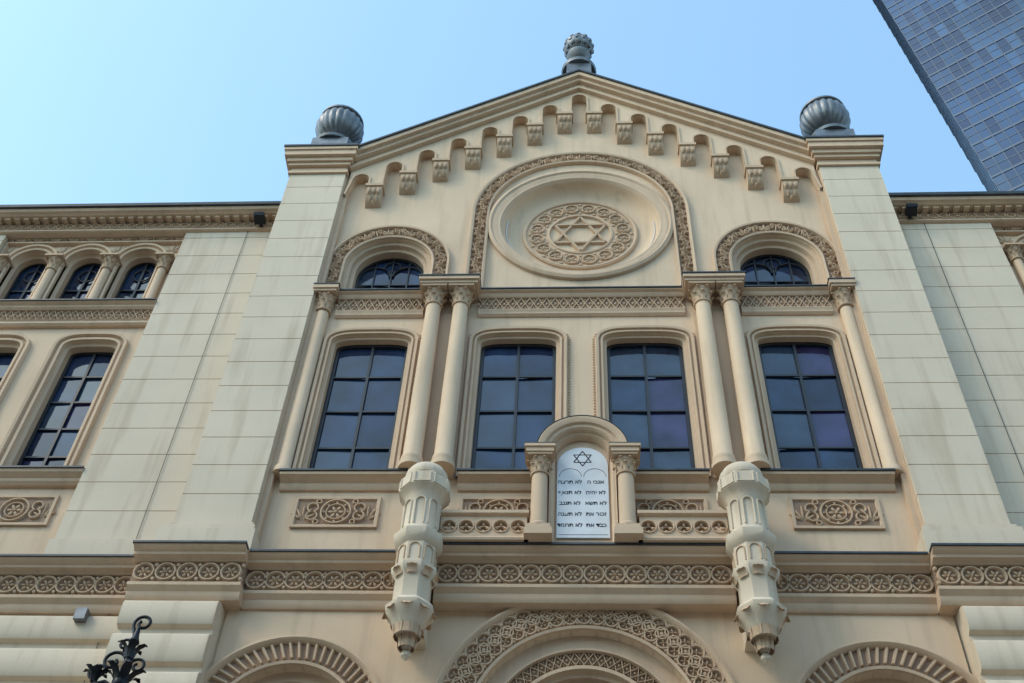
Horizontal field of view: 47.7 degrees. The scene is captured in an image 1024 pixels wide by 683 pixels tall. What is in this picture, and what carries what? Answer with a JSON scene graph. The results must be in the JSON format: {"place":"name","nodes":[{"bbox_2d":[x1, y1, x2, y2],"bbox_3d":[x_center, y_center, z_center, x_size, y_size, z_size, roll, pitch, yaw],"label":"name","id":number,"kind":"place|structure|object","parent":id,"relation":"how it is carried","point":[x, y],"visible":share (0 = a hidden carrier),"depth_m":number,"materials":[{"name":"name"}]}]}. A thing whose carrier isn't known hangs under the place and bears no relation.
{"place":"outdoors","nodes":[
{"label":"outdoors","id":0,"kind":"place"},
{"bbox_2d":[83,615,151,682],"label":"street lamp","id":1,"kind":"object","parent":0,"point":[128,653],"visible":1,"depth_m":7.05,"materials":[{"name":"black metal"}]},
{"bbox_2d":[0,258,858,467],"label":"window glass","id":2,"kind":"object","parent":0,"point":[792,429],"visible":0.67,"depth_m":14.75,"materials":[{"name":"blue glass"}]},
{"bbox_2d":[557,523,581,526],"bbox_3d":[0.621,1.969,12.447,0.272,0.056,0.002,0,-49,3],"label":"commandment text","id":3,"kind":"object","parent":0,"point":[558,524],"visible":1,"depth_m":12.45},
{"bbox_2d":[558,490,580,493],"bbox_3d":[0.639,1.671,12.792,0.254,0.072,0.002,0,-49,3],"label":"commandment text","id":4,"kind":"object","parent":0,"point":[570,491],"visible":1,"depth_m":12.80},
{"bbox_2d":[559,501,579,504],"bbox_3d":[0.634,1.767,12.681,0.232,0.057,0.002,0,-49,3],"label":"commandment text","id":5,"kind":"object","parent":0,"point":[568,503],"visible":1,"depth_m":12.67},
{"bbox_2d":[558,512,581,515],"bbox_3d":[0.630,1.868,12.564,0.254,0.056,0.002,0,-49,3],"label":"commandment text","id":6,"kind":"object","parent":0,"point":[569,513],"visible":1,"depth_m":12.56},
{"bbox_2d":[558,451,605,534],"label":"tablet letters","id":7,"kind":"object","parent":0,"point":[581,476],"visible":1,"depth_m":13.12,"materials":[{"name":"black paint"}]},
{"bbox_2d":[586,512,605,515],"bbox_3d":[0.912,1.870,12.544,0.222,0.044,0.002,0,-49,3],"label":"commandment text","id":8,"kind":"object","parent":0,"point":[596,512],"visible":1,"depth_m":12.54},
{"bbox_2d":[586,523,605,526],"bbox_3d":[0.905,1.971,12.427,0.217,0.044,0.002,0,-49,3],"label":"commandment text","id":9,"kind":"object","parent":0,"point":[596,524],"visible":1,"depth_m":12.43},
{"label":"pavement","id":10,"kind":"structure","parent":0,"visible":0},
{"bbox_2d":[0,166,1023,682],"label":"rusticated blocks","id":11,"kind":"structure","parent":10,"relation":"on","point":[964,464],"depth_m":14.36,"materials":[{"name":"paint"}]},
{"bbox_2d":[73,607,90,622],"bbox_3d":[-4.550,2.902,12.244,0.120,0.140,0.110,0,-49,3],"label":"junction box","id":12,"kind":"object","parent":11,"relation":"attached to","point":[81,614],"visible":1,"depth_m":12.20,"materials":[{"name":"metal"}]},
{"bbox_2d":[0,84,1023,682],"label":"wall","id":13,"kind":"structure","parent":10,"relation":"on","point":[716,206],"depth_m":14.96,"materials":[{"name":"beige paint"}]},
{"bbox_2d":[0,254,862,467],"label":"window frames","id":14,"kind":"structure","parent":13,"relation":"in","point":[648,411],"depth_m":15.01,"materials":[{"name":"black metal"}]},
{"bbox_2d":[0,156,1023,682],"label":"ornamental frieze","id":15,"kind":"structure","parent":13,"relation":"attached to","point":[698,504],"depth_m":12.29,"materials":[{"name":"beige stone"}]},
{"bbox_2d":[0,111,1023,682],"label":"carved ornament","id":16,"kind":"object","parent":15,"relation":"attached to","point":[724,291],"visible":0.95,"depth_m":12.97,"materials":[{"name":"beige stone"}]},
{"bbox_2d":[0,72,1023,682],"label":"mouldings","id":17,"kind":"object","parent":13,"relation":"attached to","point":[506,600],"visible":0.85,"depth_m":14.49,"materials":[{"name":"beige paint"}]},
{"bbox_2d":[0,69,1023,556],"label":"metal flashing","id":18,"kind":"object","parent":13,"relation":"attached to","point":[358,145],"visible":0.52,"depth_m":15.73,"materials":[{"name":"grey metal"}]},
{"bbox_2d":[561,32,595,73],"bbox_3d":[1.230,-5.121,21.320,0.640,2.200,0.640,0,-49,3],"label":"apex finial","id":19,"kind":"object","parent":18,"relation":"on","point":[578,48],"visible":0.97,"depth_m":21.37,"materials":[{"name":"metal"}]},
{"bbox_2d":[311,95,855,143],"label":"tower urns","id":20,"kind":"object","parent":18,"relation":"on","point":[819,116],"visible":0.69,"depth_m":19.27,"materials":[{"name":"metal"}]},
{"bbox_2d":[439,510,728,542],"bbox_3d":[0.758,1.987,12.345,3.080,0.414,0.150,0,-49,3],"label":"balustrade","id":21,"kind":"object","parent":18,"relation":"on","point":[674,521],"visible":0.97,"depth_m":12.32,"materials":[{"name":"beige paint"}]},
{"bbox_2d":[523,416,642,541],"bbox_3d":[0.785,1.530,12.861,1.300,1.794,0.385,0,-49,3],"label":"tablet aedicule","id":22,"kind":"object","parent":13,"relation":"attached to","point":[590,432],"visible":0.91,"depth_m":12.77,"materials":[{"name":"beige stone"}]},
{"bbox_2d":[556,448,609,538],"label":"commandment tablets","id":23,"kind":"object","parent":22,"relation":"attached to","point":[568,458],"visible":1,"depth_m":12.75,"materials":[{"name":"white stone"}]},
{"bbox_2d":[253,203,917,226],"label":"facade floodlights","id":24,"kind":"object","parent":13,"relation":"attached to","point":[911,209],"visible":1,"depth_m":17.08,"materials":[{"name":"black metal"}]},
{"bbox_2d":[385,461,786,663],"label":"balcony posts","id":25,"kind":"object","parent":13,"relation":"on","point":[743,493],"visible":0.98,"depth_m":11.91,"materials":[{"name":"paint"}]},
{"bbox_3d":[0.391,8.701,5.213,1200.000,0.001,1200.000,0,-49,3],"label":"ground","id":26,"kind":"structure","parent":0,"visible":0},
{"bbox_2d":[873,0,1023,190],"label":"skyscraper","id":27,"kind":"structure","parent":26,"relation":"on","point":[965,58],"depth_m":139.42,"materials":[{"name":"blue glass"}]}
]}

